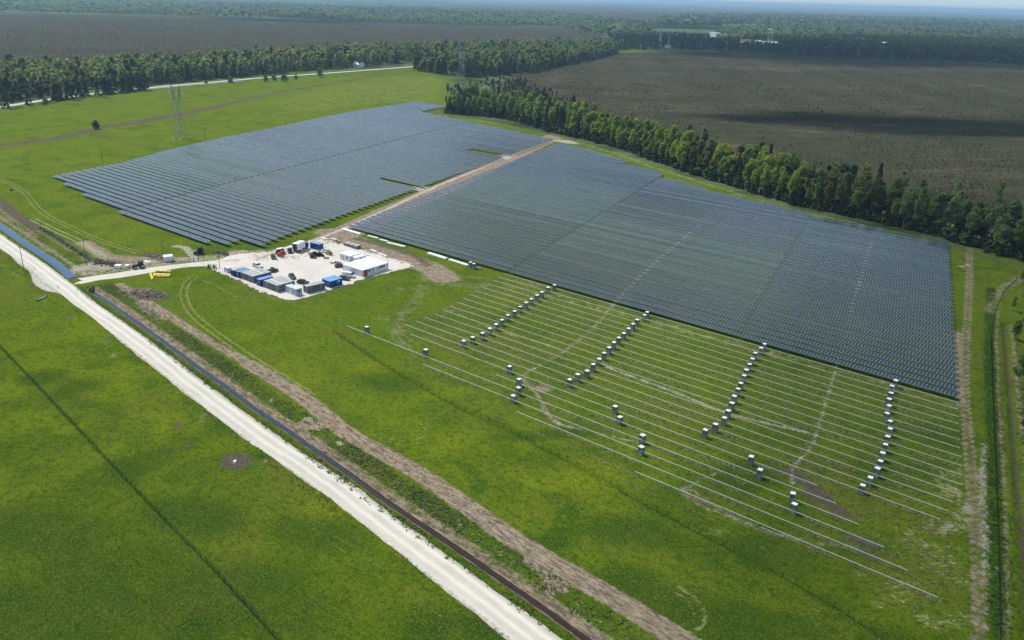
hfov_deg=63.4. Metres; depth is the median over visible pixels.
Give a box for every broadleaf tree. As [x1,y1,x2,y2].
[523,92,533,107]
[547,106,555,124]
[569,111,578,130]
[578,102,587,114]
[589,110,597,127]
[593,112,608,128]
[600,122,608,139]
[603,127,608,142]
[608,113,614,127]
[610,126,616,139]
[611,115,620,132]
[616,125,624,147]
[618,130,625,148]
[623,116,630,133]
[624,119,634,137]
[628,129,634,145]
[632,132,639,145]
[635,121,642,146]
[636,128,643,144]
[643,140,647,149]
[647,119,657,129]
[647,130,655,144]
[647,139,654,152]
[651,123,659,131]
[654,128,665,141]
[660,136,670,147]
[662,129,672,142]
[665,147,670,158]
[667,133,673,143]
[669,139,679,156]
[670,124,678,141]
[675,131,683,144]
[675,135,690,153]
[676,141,687,166]
[680,151,686,164]
[685,142,690,157]
[686,129,696,146]
[688,146,697,164]
[696,140,704,157]
[701,156,707,169]
[703,139,715,160]
[704,151,710,164]
[708,159,715,177]
[712,143,725,165]
[721,142,730,149]
[723,145,731,161]
[729,164,736,173]
[745,158,754,181]
[751,170,761,192]
[752,145,761,159]
[755,153,766,179]
[757,145,769,159]
[759,154,778,173]
[774,166,789,189]
[776,152,784,171]
[776,171,789,192]
[780,156,795,176]
[786,170,801,194]
[792,157,802,174]
[794,161,808,189]
[803,168,813,191]
[804,188,812,206]
[811,183,820,205]
[823,166,840,207]
[823,182,834,207]
[833,182,845,212]
[842,172,854,195]
[852,176,865,200]
[852,187,863,213]
[862,179,872,202]
[863,171,872,191]
[869,177,886,206]
[881,188,887,204]
[884,188,899,216]
[890,198,902,216]
[892,188,903,200]
[958,199,976,227]
[968,213,981,242]
[982,204,994,228]
[993,224,1003,240]
[1011,219,1023,252]
[1011,297,1017,310]
[1013,319,1023,339]
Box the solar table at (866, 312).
[766,288,954,335]
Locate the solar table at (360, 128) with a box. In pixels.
[311,119,408,136]
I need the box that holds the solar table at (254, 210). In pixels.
[192,191,311,228]
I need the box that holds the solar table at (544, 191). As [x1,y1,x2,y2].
[471,177,612,205]
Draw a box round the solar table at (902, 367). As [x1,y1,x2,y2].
[744,323,957,384]
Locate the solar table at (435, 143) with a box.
[403,138,465,149]
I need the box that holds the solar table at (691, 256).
[573,229,774,275]
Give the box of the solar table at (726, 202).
[643,187,808,217]
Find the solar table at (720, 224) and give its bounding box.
[616,203,795,239]
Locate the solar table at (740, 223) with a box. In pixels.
[622,200,797,234]
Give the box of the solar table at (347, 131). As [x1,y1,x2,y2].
[297,122,395,139]
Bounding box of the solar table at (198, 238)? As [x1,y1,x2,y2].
[118,210,210,242]
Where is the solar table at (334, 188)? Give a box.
[269,172,384,202]
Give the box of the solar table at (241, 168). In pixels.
[165,149,262,173]
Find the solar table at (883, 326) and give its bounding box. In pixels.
[761,295,954,344]
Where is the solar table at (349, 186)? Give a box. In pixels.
[278,169,393,197]
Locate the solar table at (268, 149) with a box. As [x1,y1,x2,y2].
[218,138,317,160]
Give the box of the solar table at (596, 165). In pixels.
[529,154,660,177]
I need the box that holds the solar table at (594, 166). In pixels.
[527,155,658,178]
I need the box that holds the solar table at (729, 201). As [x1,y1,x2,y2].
[645,186,809,216]
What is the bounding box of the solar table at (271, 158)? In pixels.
[200,142,298,164]
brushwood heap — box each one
[119,287,177,300]
[132,249,185,265]
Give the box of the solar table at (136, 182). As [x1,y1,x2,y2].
[89,168,179,196]
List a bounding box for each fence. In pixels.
[203,263,408,302]
[333,329,888,639]
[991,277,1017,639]
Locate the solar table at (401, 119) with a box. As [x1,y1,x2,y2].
[352,111,447,126]
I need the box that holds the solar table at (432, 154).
[379,144,484,164]
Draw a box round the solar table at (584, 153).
[547,147,620,159]
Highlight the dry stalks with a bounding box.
[115,286,647,611]
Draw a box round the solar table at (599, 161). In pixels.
[537,151,658,171]
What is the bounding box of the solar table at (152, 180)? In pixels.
[102,165,191,192]
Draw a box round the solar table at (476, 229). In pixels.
[392,208,546,248]
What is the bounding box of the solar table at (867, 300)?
[772,278,953,322]
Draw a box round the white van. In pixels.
[342,270,355,277]
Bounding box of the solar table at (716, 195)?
[650,183,780,206]
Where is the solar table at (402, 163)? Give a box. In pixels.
[348,152,456,174]
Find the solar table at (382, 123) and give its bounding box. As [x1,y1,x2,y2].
[333,115,430,130]
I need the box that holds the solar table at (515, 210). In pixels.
[433,192,581,225]
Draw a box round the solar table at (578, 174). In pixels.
[510,161,645,186]
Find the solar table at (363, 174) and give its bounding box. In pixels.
[308,162,381,178]
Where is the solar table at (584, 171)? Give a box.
[516,159,649,183]
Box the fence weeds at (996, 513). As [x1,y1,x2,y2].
[983,287,1023,636]
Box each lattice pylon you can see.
[168,85,189,138]
[457,45,467,76]
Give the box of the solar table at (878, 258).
[794,241,950,274]
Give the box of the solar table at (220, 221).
[157,200,277,241]
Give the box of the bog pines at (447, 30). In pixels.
[0,15,605,60]
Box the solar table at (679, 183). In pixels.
[657,179,701,187]
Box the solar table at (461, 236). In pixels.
[377,214,533,255]
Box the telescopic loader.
[275,248,283,256]
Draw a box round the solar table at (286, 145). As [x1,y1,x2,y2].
[235,134,334,155]
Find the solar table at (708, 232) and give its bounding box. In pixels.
[604,210,789,249]
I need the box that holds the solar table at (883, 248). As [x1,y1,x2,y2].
[799,232,950,261]
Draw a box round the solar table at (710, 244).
[591,218,783,260]
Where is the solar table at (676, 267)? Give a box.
[559,239,765,290]
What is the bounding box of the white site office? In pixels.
[340,250,360,261]
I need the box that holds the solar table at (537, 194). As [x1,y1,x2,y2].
[464,179,607,209]
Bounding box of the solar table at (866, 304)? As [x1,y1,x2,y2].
[770,281,953,325]
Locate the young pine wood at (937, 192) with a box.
[732,151,1007,233]
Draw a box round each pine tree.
[689,151,695,165]
[690,140,697,145]
[728,158,736,178]
[736,146,745,153]
[783,164,793,174]
[805,169,817,190]
[820,176,828,199]
[836,164,850,181]
[843,174,854,200]
[869,185,880,209]
[934,195,948,224]
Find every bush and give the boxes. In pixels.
[41,98,48,103]
[91,120,99,128]
[271,74,277,80]
[281,74,287,81]
[316,67,322,76]
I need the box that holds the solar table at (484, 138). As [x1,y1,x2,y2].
[434,130,532,147]
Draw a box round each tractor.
[132,260,144,269]
[193,246,203,254]
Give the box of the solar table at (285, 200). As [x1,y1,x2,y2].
[223,183,341,216]
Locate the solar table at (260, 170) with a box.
[171,148,268,172]
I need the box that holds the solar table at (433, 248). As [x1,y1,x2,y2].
[349,224,509,270]
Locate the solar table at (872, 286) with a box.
[780,265,952,304]
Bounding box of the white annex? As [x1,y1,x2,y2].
[352,254,365,260]
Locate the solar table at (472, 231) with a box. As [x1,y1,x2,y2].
[387,210,542,249]
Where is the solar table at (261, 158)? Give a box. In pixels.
[195,143,293,165]
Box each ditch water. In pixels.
[0,223,76,278]
[91,290,591,639]
[1004,328,1023,572]
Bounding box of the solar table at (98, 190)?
[53,175,143,204]
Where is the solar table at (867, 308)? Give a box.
[767,284,953,330]
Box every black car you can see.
[288,273,295,278]
[296,279,309,284]
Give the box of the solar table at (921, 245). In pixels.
[805,223,948,251]
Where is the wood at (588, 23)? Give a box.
[0,0,657,34]
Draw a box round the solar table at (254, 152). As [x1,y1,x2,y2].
[205,141,303,163]
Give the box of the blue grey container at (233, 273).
[231,266,245,276]
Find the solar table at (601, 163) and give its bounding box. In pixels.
[534,152,663,175]
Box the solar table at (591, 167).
[524,156,656,179]
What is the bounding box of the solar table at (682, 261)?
[567,234,769,282]
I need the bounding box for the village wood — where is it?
[608,30,1023,64]
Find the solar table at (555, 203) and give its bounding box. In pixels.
[456,182,601,213]
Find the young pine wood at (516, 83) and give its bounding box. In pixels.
[480,75,605,112]
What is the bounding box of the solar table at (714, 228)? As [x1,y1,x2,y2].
[611,207,792,244]
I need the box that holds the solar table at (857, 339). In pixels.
[752,311,955,365]
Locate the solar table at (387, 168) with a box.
[331,156,440,179]
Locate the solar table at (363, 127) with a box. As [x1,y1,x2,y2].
[314,118,411,135]
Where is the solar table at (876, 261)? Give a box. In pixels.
[793,243,950,277]
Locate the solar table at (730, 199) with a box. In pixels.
[647,184,810,214]
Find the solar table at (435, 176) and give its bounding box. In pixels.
[336,155,445,178]
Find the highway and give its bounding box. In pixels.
[0,66,412,107]
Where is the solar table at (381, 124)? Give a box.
[331,115,427,131]
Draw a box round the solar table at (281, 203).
[216,185,334,218]
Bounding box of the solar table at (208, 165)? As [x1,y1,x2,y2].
[157,152,252,176]
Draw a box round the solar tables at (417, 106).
[385,102,577,146]
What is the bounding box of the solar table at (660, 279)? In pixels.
[541,249,757,305]
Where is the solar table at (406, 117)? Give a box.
[358,110,451,125]
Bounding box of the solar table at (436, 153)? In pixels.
[382,143,487,164]
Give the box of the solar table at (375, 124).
[327,116,423,132]
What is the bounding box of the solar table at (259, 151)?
[209,140,308,162]
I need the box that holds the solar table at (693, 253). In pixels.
[578,227,775,272]
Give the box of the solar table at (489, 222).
[406,202,558,239]
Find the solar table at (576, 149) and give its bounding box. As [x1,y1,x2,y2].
[552,145,599,152]
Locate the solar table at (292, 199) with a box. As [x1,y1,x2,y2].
[229,182,347,215]
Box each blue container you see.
[235,268,249,277]
[256,275,272,286]
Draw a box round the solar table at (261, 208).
[198,190,317,225]
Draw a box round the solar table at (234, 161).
[176,147,273,171]
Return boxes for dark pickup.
[267,267,278,271]
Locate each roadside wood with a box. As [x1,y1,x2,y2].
[0,36,623,100]
[412,40,617,77]
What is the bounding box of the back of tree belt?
[474,81,1023,223]
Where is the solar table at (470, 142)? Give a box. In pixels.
[418,134,519,151]
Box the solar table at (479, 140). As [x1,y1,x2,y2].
[428,131,527,148]
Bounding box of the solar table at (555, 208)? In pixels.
[448,185,594,217]
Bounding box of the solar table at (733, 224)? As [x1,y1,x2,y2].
[619,201,796,237]
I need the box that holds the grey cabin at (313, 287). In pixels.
[303,281,324,293]
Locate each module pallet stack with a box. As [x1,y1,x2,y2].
[364,326,369,333]
[423,348,428,357]
[461,339,465,347]
[470,336,474,343]
[480,332,484,340]
[487,327,491,335]
[494,323,498,330]
[507,365,511,373]
[510,394,515,403]
[512,310,516,317]
[515,386,520,395]
[516,378,521,385]
[567,378,571,387]
[575,373,580,381]
[584,369,589,378]
[590,363,595,371]
[596,358,601,365]
[602,352,606,360]
[606,346,611,354]
[611,341,615,349]
[612,405,617,414]
[616,337,620,344]
[616,415,622,424]
[621,332,625,339]
[626,327,630,335]
[630,323,635,330]
[638,445,644,455]
[639,433,645,444]
[702,428,708,438]
[712,422,718,432]
[721,416,726,425]
[725,409,730,418]
[728,401,734,411]
[731,394,736,403]
[735,387,740,396]
[738,382,743,389]
[741,374,746,382]
[747,455,753,465]
[756,468,762,479]
[758,347,762,354]
[789,491,795,502]
[790,502,797,514]
[858,483,865,494]
[866,475,873,486]
[872,466,880,477]
[877,459,883,468]
[879,451,885,459]
[882,443,887,452]
[883,412,889,421]
[883,435,890,444]
[885,397,891,405]
[885,404,891,412]
[886,419,892,428]
[886,427,892,435]
[887,391,893,398]
[888,384,894,391]
[892,379,898,388]
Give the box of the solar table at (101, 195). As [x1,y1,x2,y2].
[63,182,135,206]
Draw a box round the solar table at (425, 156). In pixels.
[371,146,476,168]
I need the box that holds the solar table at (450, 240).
[365,218,524,261]
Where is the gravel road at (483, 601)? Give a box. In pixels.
[0,234,561,639]
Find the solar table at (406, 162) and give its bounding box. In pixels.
[352,151,460,172]
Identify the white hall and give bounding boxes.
[343,257,387,276]
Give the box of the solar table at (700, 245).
[588,220,781,264]
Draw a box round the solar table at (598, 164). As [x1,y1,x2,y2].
[532,153,662,175]
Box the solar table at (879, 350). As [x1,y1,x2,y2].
[749,315,956,371]
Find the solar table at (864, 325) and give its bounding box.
[759,299,954,349]
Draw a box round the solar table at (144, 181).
[96,167,185,195]
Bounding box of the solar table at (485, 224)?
[401,204,555,241]
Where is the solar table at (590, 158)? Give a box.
[540,150,637,166]
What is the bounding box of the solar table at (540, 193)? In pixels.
[468,178,610,207]
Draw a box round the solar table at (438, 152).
[386,142,490,161]
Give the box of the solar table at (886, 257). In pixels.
[796,239,950,270]
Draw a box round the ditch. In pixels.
[0,346,280,639]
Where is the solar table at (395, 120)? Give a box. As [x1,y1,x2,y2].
[346,112,442,128]
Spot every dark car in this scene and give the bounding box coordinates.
[334,263,342,267]
[339,275,350,280]
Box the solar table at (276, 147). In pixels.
[227,136,325,157]
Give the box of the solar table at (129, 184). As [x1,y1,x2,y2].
[81,169,171,197]
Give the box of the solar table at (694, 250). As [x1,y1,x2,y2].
[581,225,777,269]
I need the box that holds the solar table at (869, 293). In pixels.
[775,271,952,313]
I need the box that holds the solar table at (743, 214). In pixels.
[632,193,803,226]
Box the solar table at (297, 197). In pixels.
[235,180,352,211]
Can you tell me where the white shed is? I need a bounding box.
[163,254,173,261]
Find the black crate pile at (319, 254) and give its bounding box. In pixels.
[313,251,323,256]
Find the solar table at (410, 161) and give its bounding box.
[356,150,463,171]
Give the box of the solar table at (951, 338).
[763,291,954,340]
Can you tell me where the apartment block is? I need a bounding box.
[710,32,726,36]
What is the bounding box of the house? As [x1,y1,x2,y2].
[353,61,364,67]
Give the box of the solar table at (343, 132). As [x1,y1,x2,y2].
[293,123,392,140]
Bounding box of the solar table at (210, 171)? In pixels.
[147,155,241,179]
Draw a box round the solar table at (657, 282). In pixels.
[538,251,754,308]
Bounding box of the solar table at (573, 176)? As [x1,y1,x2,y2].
[504,164,640,189]
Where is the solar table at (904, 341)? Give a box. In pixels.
[757,303,955,355]
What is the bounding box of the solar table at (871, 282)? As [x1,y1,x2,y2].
[781,262,952,301]
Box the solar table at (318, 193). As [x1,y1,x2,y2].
[251,176,368,206]
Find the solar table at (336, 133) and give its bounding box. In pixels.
[287,124,384,142]
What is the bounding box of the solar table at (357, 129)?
[307,120,405,137]
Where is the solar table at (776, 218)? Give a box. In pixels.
[635,192,804,224]
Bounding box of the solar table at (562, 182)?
[491,169,629,195]
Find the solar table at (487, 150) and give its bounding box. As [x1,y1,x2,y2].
[410,136,511,154]
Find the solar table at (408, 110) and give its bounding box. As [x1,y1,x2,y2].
[383,106,432,113]
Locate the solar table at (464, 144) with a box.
[413,135,514,153]
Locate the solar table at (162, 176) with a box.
[116,163,204,188]
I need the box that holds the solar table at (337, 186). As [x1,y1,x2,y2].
[274,170,389,200]
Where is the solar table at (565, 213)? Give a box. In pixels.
[445,187,591,218]
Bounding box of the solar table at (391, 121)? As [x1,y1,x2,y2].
[343,113,438,128]
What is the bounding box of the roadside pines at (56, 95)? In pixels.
[0,75,149,107]
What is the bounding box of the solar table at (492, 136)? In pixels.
[442,128,540,143]
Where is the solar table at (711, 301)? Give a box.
[533,254,752,313]
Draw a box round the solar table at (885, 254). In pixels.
[797,236,950,267]
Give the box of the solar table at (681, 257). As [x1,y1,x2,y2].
[570,231,772,279]
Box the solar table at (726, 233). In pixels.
[608,209,790,247]
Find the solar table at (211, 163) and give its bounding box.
[162,151,258,175]
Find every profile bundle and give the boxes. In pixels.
[341,228,360,234]
[387,242,405,247]
[427,252,447,259]
[448,259,468,265]
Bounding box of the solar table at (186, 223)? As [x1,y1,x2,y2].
[133,206,238,241]
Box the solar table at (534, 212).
[438,190,584,223]
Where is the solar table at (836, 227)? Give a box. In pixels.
[806,221,949,248]
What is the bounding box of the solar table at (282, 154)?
[213,139,312,161]
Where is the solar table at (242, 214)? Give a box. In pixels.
[178,195,298,231]
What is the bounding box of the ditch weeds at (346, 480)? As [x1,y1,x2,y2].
[0,210,644,639]
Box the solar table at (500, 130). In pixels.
[459,124,541,136]
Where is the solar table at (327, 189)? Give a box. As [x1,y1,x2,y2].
[262,173,379,204]
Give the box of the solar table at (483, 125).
[465,122,501,128]
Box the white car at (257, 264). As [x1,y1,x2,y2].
[252,262,262,267]
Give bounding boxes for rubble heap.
[93,259,106,265]
[102,259,119,267]
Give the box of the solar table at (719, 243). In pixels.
[594,216,784,257]
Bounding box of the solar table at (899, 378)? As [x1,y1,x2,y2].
[738,333,957,396]
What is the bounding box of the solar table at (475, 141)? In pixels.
[425,132,525,149]
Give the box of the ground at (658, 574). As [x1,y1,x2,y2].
[0,0,1023,639]
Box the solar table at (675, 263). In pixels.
[562,236,768,285]
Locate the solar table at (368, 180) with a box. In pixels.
[298,164,412,190]
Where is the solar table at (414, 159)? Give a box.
[359,149,466,170]
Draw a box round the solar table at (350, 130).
[301,121,399,138]
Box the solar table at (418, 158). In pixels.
[363,148,471,168]
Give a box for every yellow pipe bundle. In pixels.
[153,274,169,276]
[155,270,171,272]
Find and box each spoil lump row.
[37,226,47,232]
[54,236,64,243]
[61,242,73,249]
[70,247,82,255]
[78,253,92,262]
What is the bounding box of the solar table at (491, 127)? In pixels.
[461,123,520,132]
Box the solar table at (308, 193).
[247,177,363,208]
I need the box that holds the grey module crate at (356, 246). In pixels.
[353,244,360,248]
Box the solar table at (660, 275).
[546,246,759,300]
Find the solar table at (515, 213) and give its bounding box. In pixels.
[428,193,578,227]
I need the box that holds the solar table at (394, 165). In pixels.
[339,154,448,176]
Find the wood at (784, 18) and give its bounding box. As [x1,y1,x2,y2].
[654,12,1023,28]
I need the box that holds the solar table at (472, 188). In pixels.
[453,184,597,215]
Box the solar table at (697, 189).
[652,181,742,197]
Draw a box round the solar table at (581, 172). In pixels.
[513,160,646,184]
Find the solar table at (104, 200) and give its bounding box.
[82,193,128,210]
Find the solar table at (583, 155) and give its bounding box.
[542,149,623,162]
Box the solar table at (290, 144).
[238,134,338,154]
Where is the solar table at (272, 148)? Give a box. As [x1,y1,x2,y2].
[222,137,321,158]
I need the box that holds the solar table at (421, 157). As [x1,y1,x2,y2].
[367,147,474,167]
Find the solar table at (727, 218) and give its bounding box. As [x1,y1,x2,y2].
[624,198,800,232]
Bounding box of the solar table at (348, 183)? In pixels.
[284,168,398,195]
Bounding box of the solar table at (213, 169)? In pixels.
[151,153,246,178]
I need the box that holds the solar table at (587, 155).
[545,148,626,162]
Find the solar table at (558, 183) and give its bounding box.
[488,170,627,196]
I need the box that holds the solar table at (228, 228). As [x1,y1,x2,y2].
[149,202,270,243]
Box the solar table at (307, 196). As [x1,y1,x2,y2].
[241,179,357,211]
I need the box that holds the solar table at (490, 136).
[440,129,538,144]
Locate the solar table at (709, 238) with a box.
[598,214,785,255]
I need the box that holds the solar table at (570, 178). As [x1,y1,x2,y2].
[501,165,637,191]
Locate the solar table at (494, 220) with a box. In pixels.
[410,200,562,236]
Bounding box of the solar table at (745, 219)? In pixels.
[627,196,801,230]
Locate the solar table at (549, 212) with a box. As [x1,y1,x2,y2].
[440,188,588,222]
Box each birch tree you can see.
[453,91,462,113]
[459,95,463,108]
[462,85,469,103]
[464,97,470,114]
[467,84,477,96]
[471,96,476,108]
[475,95,482,111]
[479,87,488,99]
[482,98,486,114]
[485,99,489,110]
[489,93,496,112]
[496,94,502,109]
[500,99,505,110]
[503,94,508,108]
[505,90,515,113]
[507,96,514,119]
[513,103,518,120]
[515,90,523,108]
[517,97,523,111]
[519,101,524,122]
[525,101,532,122]
[533,101,542,127]
[536,94,545,109]
[541,106,549,119]
[552,96,558,105]
[553,100,562,114]
[565,115,570,129]
[567,102,577,119]
[575,100,580,108]
[576,106,585,121]
[580,115,586,132]
[583,113,592,132]
[589,121,595,130]
[640,130,647,146]
[642,119,652,130]
[652,142,658,153]
[658,142,665,154]
[717,156,729,176]
[741,144,755,168]
[742,164,750,188]
[759,165,771,186]
[768,167,778,196]
[811,167,824,191]
[847,195,853,206]
[886,176,903,198]
[898,190,913,224]
[900,186,914,216]
[901,186,915,202]
[912,198,926,221]
[913,188,919,206]
[914,186,931,214]
[927,195,937,215]
[930,192,945,219]
[942,191,964,224]
[964,207,981,228]
[986,202,1003,235]
[992,214,1011,234]
[997,224,1011,244]
[1007,198,1023,230]
[1012,352,1023,386]
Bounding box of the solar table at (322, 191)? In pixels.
[258,175,373,206]
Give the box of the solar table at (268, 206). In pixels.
[204,188,323,222]
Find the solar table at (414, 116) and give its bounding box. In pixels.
[367,109,460,123]
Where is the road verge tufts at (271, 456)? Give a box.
[1,245,570,639]
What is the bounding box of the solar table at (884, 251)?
[798,234,950,264]
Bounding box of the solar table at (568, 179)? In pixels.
[499,166,635,192]
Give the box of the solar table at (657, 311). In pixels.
[508,269,739,334]
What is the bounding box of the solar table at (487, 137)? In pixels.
[437,129,535,145]
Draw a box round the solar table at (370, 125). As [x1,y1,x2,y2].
[321,117,418,134]
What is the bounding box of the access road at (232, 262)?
[74,259,238,283]
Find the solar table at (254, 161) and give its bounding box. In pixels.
[186,145,284,168]
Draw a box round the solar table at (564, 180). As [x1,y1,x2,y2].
[494,167,632,193]
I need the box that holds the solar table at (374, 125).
[324,117,420,133]
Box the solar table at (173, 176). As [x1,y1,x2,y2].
[122,162,211,186]
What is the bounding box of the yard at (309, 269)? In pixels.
[206,239,413,299]
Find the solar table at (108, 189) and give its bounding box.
[60,173,150,202]
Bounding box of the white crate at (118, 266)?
[114,264,121,268]
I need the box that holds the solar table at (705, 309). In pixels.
[523,260,747,322]
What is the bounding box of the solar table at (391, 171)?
[326,157,437,181]
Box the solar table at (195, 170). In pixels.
[142,156,235,180]
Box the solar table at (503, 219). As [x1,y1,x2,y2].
[415,198,566,234]
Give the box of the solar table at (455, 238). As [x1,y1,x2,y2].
[371,216,529,259]
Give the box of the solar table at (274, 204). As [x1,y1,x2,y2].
[211,186,329,220]
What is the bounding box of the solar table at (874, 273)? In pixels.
[786,254,951,290]
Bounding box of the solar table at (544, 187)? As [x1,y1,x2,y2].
[478,174,619,202]
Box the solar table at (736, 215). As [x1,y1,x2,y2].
[630,195,802,228]
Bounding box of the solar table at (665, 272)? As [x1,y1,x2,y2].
[551,243,761,296]
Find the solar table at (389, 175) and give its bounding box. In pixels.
[317,159,429,184]
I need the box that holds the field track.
[253,140,576,259]
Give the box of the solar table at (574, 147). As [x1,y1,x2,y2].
[555,144,593,150]
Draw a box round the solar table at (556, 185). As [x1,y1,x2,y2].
[486,171,623,198]
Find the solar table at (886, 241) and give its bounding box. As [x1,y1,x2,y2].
[804,225,949,253]
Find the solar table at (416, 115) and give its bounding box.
[370,108,462,122]
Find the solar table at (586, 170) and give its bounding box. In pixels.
[519,158,651,181]
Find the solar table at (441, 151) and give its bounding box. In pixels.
[389,141,493,160]
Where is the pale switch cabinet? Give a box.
[224,266,230,272]
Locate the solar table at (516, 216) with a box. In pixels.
[425,195,573,230]
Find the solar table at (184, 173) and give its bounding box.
[133,159,223,185]
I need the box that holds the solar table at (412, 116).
[364,109,458,123]
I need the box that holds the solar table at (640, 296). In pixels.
[518,263,744,325]
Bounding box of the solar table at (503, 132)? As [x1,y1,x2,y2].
[453,125,550,140]
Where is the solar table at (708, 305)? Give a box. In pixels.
[528,257,749,316]
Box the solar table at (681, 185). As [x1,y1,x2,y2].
[655,180,707,189]
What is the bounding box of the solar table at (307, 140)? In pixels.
[256,130,355,150]
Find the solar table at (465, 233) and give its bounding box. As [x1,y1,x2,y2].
[382,212,537,252]
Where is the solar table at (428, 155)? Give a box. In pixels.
[375,145,480,165]
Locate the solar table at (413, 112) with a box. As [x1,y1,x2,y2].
[379,107,447,117]
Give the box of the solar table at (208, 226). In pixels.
[141,204,265,247]
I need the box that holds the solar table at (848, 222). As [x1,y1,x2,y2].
[810,215,884,229]
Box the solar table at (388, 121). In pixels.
[340,114,435,129]
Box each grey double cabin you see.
[240,267,270,282]
[263,276,294,292]
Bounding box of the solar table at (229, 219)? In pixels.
[164,198,284,238]
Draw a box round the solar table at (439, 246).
[354,222,514,267]
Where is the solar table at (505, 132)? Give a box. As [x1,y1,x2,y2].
[457,124,552,139]
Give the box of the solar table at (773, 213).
[640,189,807,219]
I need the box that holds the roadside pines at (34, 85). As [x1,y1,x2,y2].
[0,52,453,104]
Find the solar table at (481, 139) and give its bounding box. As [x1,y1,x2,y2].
[430,131,530,147]
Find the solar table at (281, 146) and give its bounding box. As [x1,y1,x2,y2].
[231,135,329,156]
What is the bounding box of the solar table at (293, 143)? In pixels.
[243,133,343,153]
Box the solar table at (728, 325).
[513,266,742,330]
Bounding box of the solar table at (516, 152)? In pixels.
[415,135,517,153]
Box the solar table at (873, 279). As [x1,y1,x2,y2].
[783,260,952,297]
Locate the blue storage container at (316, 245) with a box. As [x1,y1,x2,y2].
[310,241,322,249]
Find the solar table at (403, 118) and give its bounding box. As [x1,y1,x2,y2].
[355,111,450,125]
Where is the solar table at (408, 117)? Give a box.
[361,109,455,124]
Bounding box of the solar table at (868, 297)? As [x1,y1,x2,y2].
[773,274,953,317]
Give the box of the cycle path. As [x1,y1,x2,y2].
[93,81,237,94]
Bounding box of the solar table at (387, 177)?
[313,161,424,185]
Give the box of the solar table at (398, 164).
[344,153,451,175]
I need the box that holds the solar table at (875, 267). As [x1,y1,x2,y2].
[789,248,951,283]
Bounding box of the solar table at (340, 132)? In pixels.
[291,123,388,141]
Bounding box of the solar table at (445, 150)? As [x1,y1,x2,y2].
[392,140,496,159]
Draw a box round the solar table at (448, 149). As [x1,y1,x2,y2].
[395,139,499,158]
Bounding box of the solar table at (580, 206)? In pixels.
[460,181,604,211]
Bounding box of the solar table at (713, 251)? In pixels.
[585,223,779,267]
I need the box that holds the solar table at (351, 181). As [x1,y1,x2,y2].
[289,167,403,193]
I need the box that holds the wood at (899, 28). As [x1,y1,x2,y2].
[716,22,1023,38]
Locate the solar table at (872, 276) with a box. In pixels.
[784,256,951,294]
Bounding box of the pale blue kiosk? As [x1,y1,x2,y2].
[285,284,301,295]
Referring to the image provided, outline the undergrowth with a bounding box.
[441,101,1023,260]
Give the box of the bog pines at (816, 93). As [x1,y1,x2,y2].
[511,52,1023,218]
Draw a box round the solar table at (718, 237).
[601,212,787,252]
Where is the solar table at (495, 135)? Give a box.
[445,127,543,144]
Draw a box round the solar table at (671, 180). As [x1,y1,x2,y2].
[658,177,684,182]
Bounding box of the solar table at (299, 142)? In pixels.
[248,132,347,152]
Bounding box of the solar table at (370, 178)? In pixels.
[304,163,415,188]
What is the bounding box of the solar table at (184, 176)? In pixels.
[127,160,217,185]
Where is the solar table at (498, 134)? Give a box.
[449,126,546,142]
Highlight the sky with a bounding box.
[616,0,1023,12]
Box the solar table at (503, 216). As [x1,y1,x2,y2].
[420,197,569,232]
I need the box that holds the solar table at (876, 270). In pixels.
[788,251,951,286]
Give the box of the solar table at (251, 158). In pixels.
[191,144,289,167]
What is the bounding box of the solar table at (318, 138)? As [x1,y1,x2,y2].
[268,128,366,147]
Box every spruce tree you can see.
[456,84,462,109]
[540,105,549,129]
[551,107,558,130]
[554,106,563,131]
[575,116,581,136]
[712,160,720,181]
[729,156,740,182]
[732,158,743,186]
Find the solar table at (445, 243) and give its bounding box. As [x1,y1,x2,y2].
[359,220,519,263]
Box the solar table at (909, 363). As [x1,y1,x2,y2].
[746,319,956,378]
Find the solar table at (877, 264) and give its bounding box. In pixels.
[791,246,951,280]
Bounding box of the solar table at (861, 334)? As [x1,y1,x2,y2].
[754,307,955,361]
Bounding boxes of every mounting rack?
[348,326,858,527]
[407,325,939,520]
[411,334,815,486]
[416,321,947,513]
[423,364,883,549]
[425,317,952,504]
[436,314,959,496]
[443,310,961,487]
[451,306,961,475]
[457,302,961,468]
[463,298,960,459]
[470,294,959,450]
[475,290,959,441]
[482,287,958,434]
[488,283,957,426]
[493,280,958,419]
[496,374,835,505]
[500,277,957,411]
[503,273,957,404]
[516,411,907,573]
[635,471,936,599]
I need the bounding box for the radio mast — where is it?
[659,21,661,46]
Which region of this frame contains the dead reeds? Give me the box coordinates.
[95,283,631,639]
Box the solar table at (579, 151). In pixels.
[549,146,610,155]
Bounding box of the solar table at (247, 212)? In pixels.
[184,193,303,229]
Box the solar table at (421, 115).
[374,108,466,121]
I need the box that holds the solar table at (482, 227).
[397,206,550,244]
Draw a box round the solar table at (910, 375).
[741,328,957,389]
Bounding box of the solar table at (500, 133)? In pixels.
[451,126,547,142]
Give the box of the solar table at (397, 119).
[348,112,444,127]
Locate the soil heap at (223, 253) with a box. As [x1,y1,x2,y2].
[207,251,228,256]
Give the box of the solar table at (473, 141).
[422,133,522,150]
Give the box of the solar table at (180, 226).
[126,208,230,245]
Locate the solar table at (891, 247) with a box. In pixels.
[801,230,949,259]
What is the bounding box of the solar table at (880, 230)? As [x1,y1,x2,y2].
[809,217,948,243]
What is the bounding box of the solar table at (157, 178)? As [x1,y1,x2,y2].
[109,164,199,191]
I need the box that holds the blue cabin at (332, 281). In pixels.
[322,275,341,287]
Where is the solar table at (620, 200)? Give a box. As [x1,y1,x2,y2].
[481,172,621,201]
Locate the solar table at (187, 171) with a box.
[137,157,230,183]

